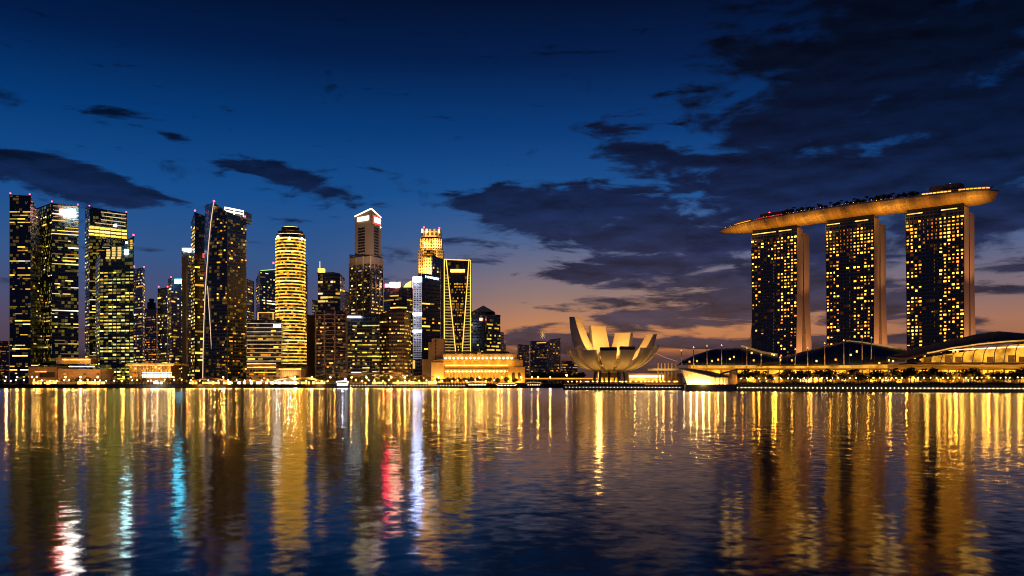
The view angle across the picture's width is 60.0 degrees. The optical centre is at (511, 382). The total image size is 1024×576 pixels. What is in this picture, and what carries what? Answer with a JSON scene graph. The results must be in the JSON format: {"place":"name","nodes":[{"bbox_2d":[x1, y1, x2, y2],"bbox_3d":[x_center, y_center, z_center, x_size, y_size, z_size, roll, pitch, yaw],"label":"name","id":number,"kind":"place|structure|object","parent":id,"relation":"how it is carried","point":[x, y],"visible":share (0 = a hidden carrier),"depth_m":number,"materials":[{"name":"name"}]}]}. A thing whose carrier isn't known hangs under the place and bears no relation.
{"place":"outdoors","nodes":[
{"label":"outdoors","id":0,"kind":"place"},
{"bbox_2d":[28,365,74,383],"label":"terrace building","id":1,"kind":"structure","parent":0,"point":[45,372],"depth_m":880.00,"materials":[{"name":"brown concrete"}]},
{"bbox_2d":[40,372,54,376],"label":"window","id":2,"kind":"structure","parent":1,"relation":"in","point":[42,374],"depth_m":879.41,"materials":[{"name":"brown glass"}]},
{"bbox_2d":[55,358,113,383],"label":"terrace building","id":3,"kind":"structure","parent":0,"point":[101,374],"depth_m":872.00,"materials":[{"name":"brown concrete"}]},
{"bbox_2d":[85,205,126,368],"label":"office tower","id":4,"kind":"structure","parent":0,"point":[105,229],"depth_m":1088.46,"materials":[{"name":"black glass"}]},
{"bbox_2d":[95,234,133,383],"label":"office tower","id":5,"kind":"structure","parent":0,"point":[114,318],"depth_m":958.54,"materials":[{"name":"black glass"}]},
{"bbox_2d":[95,272,132,378],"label":"lit windows","id":6,"kind":"structure","parent":5,"relation":"in","point":[104,272],"depth_m":958.57,"materials":[{"name":"yellow glass"}]},
{"bbox_2d":[134,266,144,362],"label":"office tower","id":7,"kind":"structure","parent":0,"point":[139,315],"depth_m":1160.75,"materials":[{"name":"glass"}]},
{"bbox_2d":[145,299,157,362],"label":"skyscraper","id":8,"kind":"structure","parent":0,"point":[151,333],"depth_m":1429.03,"materials":[{"name":"glass"}]},
{"bbox_2d":[157,286,167,362],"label":"office tower","id":9,"kind":"structure","parent":0,"point":[162,325],"depth_m":1137.77,"materials":[{"name":"glass"}]},
{"bbox_2d":[168,277,181,383],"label":"office tower","id":10,"kind":"structure","parent":0,"point":[174,320],"depth_m":1113.79,"materials":[{"name":"black glass"}]},
{"bbox_2d":[181,248,190,383],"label":"office tower","id":11,"kind":"structure","parent":0,"point":[186,310],"depth_m":1057.82,"materials":[{"name":"black glass"}]},
{"bbox_2d":[191,210,204,383],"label":"office tower","id":12,"kind":"structure","parent":0,"point":[197,266],"depth_m":1045.10,"materials":[{"name":"black glass"}]},
{"bbox_2d":[191,230,201,378],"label":"lit windows","id":13,"kind":"structure","parent":12,"relation":"in","point":[194,230],"depth_m":1043.06,"materials":[{"name":"yellow glass"}]},
{"bbox_2d":[202,200,251,383],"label":"office tower","id":14,"kind":"structure","parent":0,"point":[224,340],"depth_m":972.11,"materials":[{"name":"black glass"}]},
{"bbox_2d":[246,279,253,361],"bbox_3d":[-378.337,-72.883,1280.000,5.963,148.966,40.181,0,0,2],"label":"office tower","id":15,"kind":"structure","parent":0,"point":[249,299],"depth_m":1270.28,"materials":[{"name":"glass"}]},
{"bbox_2d":[246,362,280,383],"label":"podium building","id":16,"kind":"structure","parent":0,"point":[264,372],"depth_m":905.00,"materials":[{"name":"brown glass"}]},
{"bbox_2d":[256,262,275,319],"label":"office tower","id":17,"kind":"structure","parent":0,"point":[265,290],"depth_m":1314.13,"materials":[{"name":"glass"}]},
{"bbox_2d":[247,320,288,366],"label":"office block","id":18,"kind":"structure","parent":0,"point":[265,340],"depth_m":925.00,"materials":[{"name":"grey glass"}]},
{"bbox_2d":[257,311,275,319],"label":"office block","id":19,"kind":"structure","parent":18,"relation":"on","point":[264,315],"depth_m":993.58,"materials":[{"name":"grey glass"}]},
{"bbox_2d":[275,226,306,366],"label":"office tower","id":20,"kind":"structure","parent":0,"point":[290,282],"depth_m":988.99,"materials":[{"name":"yellow glass"}]},
{"bbox_2d":[276,238,305,362],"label":"lit windows","id":21,"kind":"structure","parent":20,"relation":"in","point":[287,238],"depth_m":989.48,"materials":[{"name":"yellow glass"}]},
{"bbox_2d":[279,367,308,383],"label":"podium building","id":22,"kind":"structure","parent":0,"point":[291,371],"depth_m":920.00,"materials":[{"name":"beige concrete"}]},
{"bbox_2d":[305,264,307,375],"bbox_3d":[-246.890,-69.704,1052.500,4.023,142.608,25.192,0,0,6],"label":"office tower","id":23,"kind":"structure","parent":0,"point":[306,290],"depth_m":1056.36,"materials":[{"name":"black glass"}]},
{"bbox_2d":[306,315,314,383],"bbox_3d":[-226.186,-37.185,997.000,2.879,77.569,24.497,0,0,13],"label":"office block","id":24,"kind":"structure","parent":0,"point":[311,344],"depth_m":996.23,"materials":[{"name":"beige concrete"}]},
{"bbox_2d":[312,300,317,315],"bbox_3d":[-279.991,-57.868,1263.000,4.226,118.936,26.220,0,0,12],"label":"office tower","id":25,"kind":"structure","parent":0,"point":[314,305],"depth_m":1255.92,"materials":[{"name":"metal"}]},
{"bbox_2d":[315,266,346,383],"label":"office tower","id":26,"kind":"structure","parent":0,"point":[331,337],"depth_m":970.00,"materials":[{"name":"grey glass"}]},
{"bbox_2d":[0,383,686,387],"bbox_3d":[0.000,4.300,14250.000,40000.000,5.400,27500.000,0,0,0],"label":"ground","id":27,"kind":"structure","parent":0,"point":[560,385],"depth_m":879.38,"materials":[{"name":"black concrete"}]},
{"bbox_2d":[0,341,8,383],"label":"apartment block","id":28,"kind":"structure","parent":27,"relation":"on","point":[4,359],"depth_m":1512.40,"materials":[{"name":"metal"}]},
{"bbox_2d":[9,193,43,383],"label":"office tower","id":29,"kind":"structure","parent":27,"relation":"on","point":[26,291],"depth_m":985.00,"materials":[{"name":"black glass"}]},
{"bbox_2d":[33,380,61,383],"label":"canopy","id":30,"kind":"object","parent":27,"relation":"on","point":[39,382],"visible":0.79,"depth_m":834.80,"materials":[{"name":"yellow fabric"}]},
{"bbox_2d":[36,201,78,368],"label":"office tower","id":31,"kind":"structure","parent":27,"relation":"on","point":[60,224],"depth_m":1016.55,"materials":[{"name":"black glass"}]},
{"bbox_2d":[41,215,77,365],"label":"lit windows","id":32,"kind":"structure","parent":31,"relation":"in","point":[50,215],"depth_m":1015.91,"materials":[{"name":"yellow glass"}]},
{"bbox_2d":[78,381,104,384],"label":"canopy","id":33,"kind":"object","parent":27,"relation":"on","point":[92,382],"visible":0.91,"depth_m":840.80,"materials":[{"name":"yellow fabric"}]},
{"bbox_2d":[127,363,186,383],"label":"glass pavilion","id":34,"kind":"structure","parent":27,"relation":"on","point":[156,371],"depth_m":884.00,"materials":[{"name":"gold glass"}]},
{"bbox_2d":[186,377,232,383],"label":"canopy","id":35,"kind":"object","parent":27,"relation":"on","point":[191,382],"visible":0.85,"depth_m":873.20,"materials":[{"name":"beige fabric"}]},
{"bbox_2d":[228,380,273,383],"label":"canopy","id":36,"kind":"object","parent":27,"relation":"on","point":[239,382],"visible":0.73,"depth_m":883.60,"materials":[{"name":"fabric"}]},
{"bbox_2d":[272,376,296,383],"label":"canopy","id":37,"kind":"object","parent":27,"relation":"on","point":[286,377],"visible":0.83,"depth_m":891.20,"materials":[{"name":"white fabric"}]},
{"bbox_2d":[292,377,328,383],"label":"canopy","id":38,"kind":"object","parent":27,"relation":"on","point":[310,379],"visible":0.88,"depth_m":894.20,"materials":[{"name":"fabric"}]},
{"bbox_2d":[364,374,373,383],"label":"shade tree","id":39,"kind":"object","parent":27,"relation":"on","point":[369,377],"visible":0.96,"depth_m":911.20,"materials":[{"name":"green plant"}]},
{"bbox_2d":[384,370,414,383],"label":"canopy","id":40,"kind":"object","parent":27,"relation":"on","point":[399,376],"visible":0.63,"depth_m":938.47,"materials":[{"name":"orange fabric"}]},
{"bbox_2d":[411,375,435,383],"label":"canopy","id":41,"kind":"object","parent":27,"relation":"on","point":[432,382],"visible":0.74,"depth_m":908.60,"materials":[{"name":"fabric"}]},
{"bbox_2d":[431,349,524,383],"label":"grand hotel","id":42,"kind":"structure","parent":27,"relation":"on","point":[480,364],"depth_m":958.00,"materials":[{"name":"beige stone"}]},
{"bbox_2d":[517,344,528,383],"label":"apartment block","id":43,"kind":"structure","parent":27,"relation":"on","point":[523,352],"depth_m":2021.97,"materials":[{"name":"concrete"}]},
{"bbox_2d":[532,371,541,383],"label":"shade tree","id":44,"kind":"object","parent":27,"relation":"on","point":[538,374],"visible":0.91,"depth_m":1033.93,"materials":[{"name":"green plant"}]},
{"bbox_2d":[530,332,546,383],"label":"apartment block","id":45,"kind":"structure","parent":27,"relation":"on","point":[538,355],"depth_m":1917.06,"materials":[{"name":"concrete"}]},
{"bbox_2d":[547,338,560,383],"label":"apartment block","id":46,"kind":"structure","parent":27,"relation":"on","point":[553,355],"depth_m":1815.95,"materials":[{"name":"concrete"}]},
{"bbox_2d":[555,371,566,383],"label":"shade tree","id":47,"kind":"object","parent":27,"relation":"on","point":[561,374],"visible":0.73,"depth_m":1044.77,"materials":[{"name":"green plant"}]},
{"bbox_2d":[561,361,577,383],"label":"apartment block","id":48,"kind":"structure","parent":27,"relation":"on","point":[570,366],"depth_m":2120.89,"materials":[{"name":"concrete"}]},
{"bbox_2d":[825,214,888,363],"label":"hotel tower","id":49,"kind":"structure","parent":27,"relation":"on","point":[856,278],"depth_m":1000.05,"materials":[{"name":"black glass"}]},
{"bbox_2d":[827,228,873,344],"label":"lit windows","id":50,"kind":"structure","parent":49,"relation":"in","point":[857,228],"depth_m":1001.63,"materials":[{"name":"yellow glass"}]},
{"bbox_2d":[905,203,975,362],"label":"hotel tower","id":51,"kind":"structure","parent":27,"relation":"on","point":[940,295],"depth_m":936.46,"materials":[{"name":"black glass"}]},
{"bbox_2d":[719,183,998,233],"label":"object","id":52,"kind":"structure","parent":51,"relation":"on","point":[947,194],"depth_m":977.60,"materials":[{"name":"metal"},{"name":"foliage"},{"name":"lit glass"}]},
{"bbox_2d":[907,217,962,359],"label":"lit windows","id":53,"kind":"structure","parent":51,"relation":"in","point":[944,217],"depth_m":934.08,"materials":[{"name":"yellow glass"}]},
{"bbox_2d":[345,292,348,314],"bbox_3d":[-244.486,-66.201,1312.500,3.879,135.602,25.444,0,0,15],"label":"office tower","id":54,"kind":"structure","parent":0,"point":[347,301],"depth_m":1311.11,"materials":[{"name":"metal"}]},
{"bbox_2d":[341,372,363,383],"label":"arcade building","id":55,"kind":"structure","parent":0,"point":[354,374],"depth_m":936.00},
{"bbox_2d":[347,314,379,383],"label":"office block","id":56,"kind":"structure","parent":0,"point":[363,343],"depth_m":947.34,"materials":[{"name":"black glass"}]},
{"bbox_2d":[349,208,382,314],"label":"office tower","id":57,"kind":"structure","parent":0,"point":[366,278],"depth_m":1093.56,"materials":[{"name":"grey glass"}]},
{"bbox_2d":[380,310,410,383],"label":"office block","id":58,"kind":"structure","parent":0,"point":[395,340],"depth_m":957.72,"materials":[{"name":"metal"}]},
{"bbox_2d":[384,281,411,381],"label":"office tower","id":59,"kind":"structure","parent":0,"point":[397,296],"depth_m":1124.40,"materials":[{"name":"black glass"}]},
{"bbox_2d":[412,277,421,383],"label":"office tower","id":60,"kind":"structure","parent":0,"point":[416,318],"depth_m":1061.98,"materials":[{"name":"glass"}]},
{"bbox_2d":[413,339,444,383],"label":"stone block","id":61,"kind":"structure","parent":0,"point":[436,349],"depth_m":971.30,"materials":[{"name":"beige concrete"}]},
{"bbox_2d":[421,273,439,381],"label":"office tower","id":62,"kind":"structure","parent":0,"point":[430,307],"depth_m":1061.55,"materials":[{"name":"black glass"}]},
{"bbox_2d":[418,227,443,276],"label":"office tower","id":63,"kind":"structure","parent":0,"point":[431,242],"depth_m":1206.00,"materials":[{"name":"gold metal"}]},
{"bbox_2d":[431,256,443,274],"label":"office tower","id":64,"kind":"structure","parent":0,"point":[437,263],"depth_m":1158.50,"materials":[{"name":"glass"}]},
{"bbox_2d":[440,267,443,338],"bbox_3d":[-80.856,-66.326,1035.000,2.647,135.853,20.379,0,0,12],"label":"office tower","id":65,"kind":"structure","parent":0,"point":[441,302],"depth_m":1027.94,"materials":[{"name":"glass"}]},
{"bbox_2d":[444,259,471,383],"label":"office tower","id":66,"kind":"structure","parent":0,"point":[457,304],"depth_m":999.50,"materials":[{"name":"black glass"}]},
{"bbox_2d":[472,306,494,383],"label":"office tower","id":67,"kind":"structure","parent":0,"point":[478,328],"depth_m":1147.14,"materials":[{"name":"black glass"}]},
{"bbox_2d":[485,314,500,383],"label":"office tower","id":68,"kind":"structure","parent":0,"point":[492,332],"depth_m":1127.52,"materials":[{"name":"black glass"}]},
{"bbox_2d":[500,332,503,350],"bbox_3d":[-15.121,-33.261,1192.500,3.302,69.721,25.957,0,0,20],"label":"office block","id":69,"kind":"structure","parent":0,"point":[501,341],"depth_m":1192.80,"materials":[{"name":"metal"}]},
{"bbox_2d":[0,388,1023,575],"bbox_3d":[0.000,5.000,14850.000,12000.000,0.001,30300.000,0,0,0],"label":"water","id":70,"kind":"structure","parent":0,"point":[327,482],"depth_m":44.51,"materials":[{"name":"blue liquid"}]},
{"bbox_2d":[335,378,349,387],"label":"river boat","id":71,"kind":"object","parent":70,"relation":"on","point":[342,385],"visible":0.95,"depth_m":874.30,"materials":[{"name":"metal"}]},
{"bbox_2d":[464,382,489,387],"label":"river boat","id":72,"kind":"object","parent":70,"relation":"on","point":[476,386],"visible":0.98,"depth_m":870.21,"materials":[{"name":"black wood"}]},
{"bbox_2d":[493,383,519,387],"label":"river boat","id":73,"kind":"object","parent":70,"relation":"on","point":[506,386],"visible":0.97,"depth_m":878.14,"materials":[{"name":"black wood"}]},
{"bbox_2d":[524,382,542,387],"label":"river boat","id":74,"kind":"object","parent":70,"relation":"on","point":[533,386],"visible":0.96,"depth_m":866.23,"materials":[{"name":"metal"}]},
{"bbox_2d":[493,377,596,383],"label":"road bridge","id":75,"kind":"structure","parent":70,"relation":"on","point":[555,379],"depth_m":1010.00,"materials":[{"name":"beige concrete"}]},
{"bbox_2d":[679,368,738,390],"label":"glass pavilion","id":76,"kind":"structure","parent":70,"relation":"on","point":[708,381],"depth_m":548.00,"materials":[{"name":"glass"}]},
{"bbox_2d":[736,384,1023,392],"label":"promenade","id":77,"kind":"structure","parent":70,"relation":"on","point":[891,386],"depth_m":494.68,"materials":[{"name":"black concrete"}]},
{"bbox_2d":[739,368,753,380],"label":"shade tree","id":78,"kind":"object","parent":77,"relation":"on","point":[747,374],"visible":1,"depth_m":557.53,"materials":[{"name":"green plant"}]},
{"bbox_2d":[751,369,761,382],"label":"shade tree","id":79,"kind":"object","parent":77,"relation":"on","point":[756,374],"visible":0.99,"depth_m":555.73,"materials":[{"name":"green plant"}]},
{"bbox_2d":[754,373,766,381],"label":"shade tree","id":80,"kind":"object","parent":77,"relation":"on","point":[762,377],"visible":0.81,"depth_m":559.70,"materials":[{"name":"green plant"}]},
{"bbox_2d":[778,372,790,379],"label":"shade tree","id":81,"kind":"object","parent":77,"relation":"on","point":[782,375],"visible":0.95,"depth_m":547.99,"materials":[{"name":"green plant"}]},
{"bbox_2d":[786,372,801,381],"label":"shade tree","id":82,"kind":"object","parent":77,"relation":"on","point":[791,376],"visible":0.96,"depth_m":542.41,"materials":[{"name":"green plant"}]},
{"bbox_2d":[793,369,805,382],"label":"shade tree","id":83,"kind":"object","parent":77,"relation":"on","point":[799,374],"visible":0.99,"depth_m":538.93,"materials":[{"name":"green plant"}]},
{"bbox_2d":[802,370,813,383],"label":"shade tree","id":84,"kind":"object","parent":77,"relation":"on","point":[808,374],"visible":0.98,"depth_m":538.71,"materials":[{"name":"green plant"}]},
{"bbox_2d":[813,369,823,381],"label":"shade tree","id":85,"kind":"object","parent":77,"relation":"on","point":[816,373],"visible":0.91,"depth_m":539.81,"materials":[{"name":"green plant"}]},
{"bbox_2d":[819,369,838,380],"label":"shade tree","id":86,"kind":"object","parent":77,"relation":"on","point":[827,374],"visible":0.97,"depth_m":530.55,"materials":[{"name":"green plant"}]},
{"bbox_2d":[836,371,849,379],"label":"shade tree","id":87,"kind":"object","parent":77,"relation":"on","point":[844,376],"visible":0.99,"depth_m":527.79,"materials":[{"name":"green plant"}]},
{"bbox_2d":[677,331,1023,383],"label":"shopping mall","id":88,"kind":"structure","parent":77,"relation":"on","point":[1006,359],"depth_m":583.05,"materials":[{"name":"glass"}]},
{"bbox_2d":[848,369,860,381],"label":"shade tree","id":89,"kind":"object","parent":77,"relation":"on","point":[851,372],"visible":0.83,"depth_m":529.92,"materials":[{"name":"green plant"}]},
{"bbox_2d":[853,373,867,383],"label":"shade tree","id":90,"kind":"object","parent":77,"relation":"on","point":[861,376],"visible":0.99,"depth_m":517.80,"materials":[{"name":"green plant"}]},
{"bbox_2d":[868,369,883,380],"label":"shade tree","id":91,"kind":"object","parent":77,"relation":"on","point":[874,375],"visible":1,"depth_m":511.95,"materials":[{"name":"green plant"}]},
{"bbox_2d":[885,368,901,381],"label":"shade tree","id":92,"kind":"object","parent":77,"relation":"on","point":[894,372],"visible":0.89,"depth_m":514.82,"materials":[{"name":"green plant"}]},
{"bbox_2d":[901,367,919,381],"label":"shade tree","id":93,"kind":"object","parent":77,"relation":"on","point":[911,372],"visible":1,"depth_m":503.24,"materials":[{"name":"green plant"}]},
{"bbox_2d":[919,368,932,381],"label":"shade tree","id":94,"kind":"object","parent":77,"relation":"on","point":[924,373],"visible":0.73,"depth_m":508.24,"materials":[{"name":"green plant"}]},
{"bbox_2d":[926,367,942,380],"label":"shade tree","id":95,"kind":"object","parent":77,"relation":"on","point":[932,371],"visible":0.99,"depth_m":503.49,"materials":[{"name":"green plant"}]},
{"bbox_2d":[937,371,947,381],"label":"shade tree","id":96,"kind":"object","parent":77,"relation":"on","point":[944,376],"visible":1,"depth_m":500.94,"materials":[{"name":"green plant"}]},
{"bbox_2d":[944,372,956,381],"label":"shade tree","id":97,"kind":"object","parent":77,"relation":"on","point":[949,375],"visible":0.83,"depth_m":504.75,"materials":[{"name":"green plant"}]},
{"bbox_2d":[951,370,961,381],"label":"shade tree","id":98,"kind":"object","parent":77,"relation":"on","point":[956,375],"visible":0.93,"depth_m":501.53,"materials":[{"name":"green plant"}]},
{"bbox_2d":[957,369,972,380],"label":"shade tree","id":99,"kind":"object","parent":77,"relation":"on","point":[966,373],"visible":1,"depth_m":497.03,"materials":[{"name":"green plant"}]},
{"bbox_2d":[968,367,980,380],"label":"shade tree","id":100,"kind":"object","parent":77,"relation":"on","point":[973,370],"visible":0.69,"depth_m":499.33,"materials":[{"name":"green plant"}]},
{"bbox_2d":[971,372,985,381],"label":"shade tree","id":101,"kind":"object","parent":77,"relation":"on","point":[977,376],"visible":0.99,"depth_m":491.26,"materials":[{"name":"green plant"}]},
{"bbox_2d":[990,370,1002,380],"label":"shade tree","id":102,"kind":"object","parent":77,"relation":"on","point":[996,374],"visible":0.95,"depth_m":483.81,"materials":[{"name":"green plant"}]},
{"bbox_2d":[1004,371,1017,382],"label":"shade tree","id":103,"kind":"object","parent":77,"relation":"on","point":[1010,375],"visible":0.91,"depth_m":481.19,"materials":[{"name":"green plant"}]},
{"bbox_2d":[1013,367,1023,378],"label":"shade tree","id":104,"kind":"object","parent":77,"relation":"on","point":[1019,373],"visible":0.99,"depth_m":476.85,"materials":[{"name":"green plant"}]},
{"bbox_2d":[563,386,683,389],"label":"quay","id":105,"kind":"structure","parent":0,"point":[621,388],"depth_m":625.06,"materials":[{"name":"stone"}]},
{"bbox_2d":[0,384,683,385],"bbox_3d":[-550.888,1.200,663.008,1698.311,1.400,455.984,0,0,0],"label":"kerb","id":106,"kind":"structure","parent":105,"relation":"on","point":[287,384],"depth_m":834.40,"materials":[{"name":"stone"}]},
{"bbox_2d":[566,317,658,384],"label":"lotus museum","id":107,"kind":"structure","parent":105,"relation":"on","point":[594,352],"depth_m":685.38,"materials":[{"name":"white concrete"}]},
{"bbox_2d":[648,353,680,384],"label":"footbridge","id":108,"kind":"object","parent":105,"relation":"on","point":[665,369],"visible":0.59,"depth_m":705.55,"materials":[{"name":"beige metal"}]},
{"bbox_2d":[625,373,682,384],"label":"terrace building","id":109,"kind":"structure","parent":0,"point":[639,378],"depth_m":715.00,"materials":[{"name":"gold metal"}]},
{"bbox_2d":[749,225,811,357],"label":"hotel tower","id":110,"kind":"structure","parent":0,"point":[780,280],"depth_m":1064.22,"materials":[{"name":"black glass"}]},
{"bbox_2d":[752,238,796,349],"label":"lit windows","id":111,"kind":"structure","parent":110,"relation":"in","point":[778,238],"depth_m":1060.26,"materials":[{"name":"yellow glass"}]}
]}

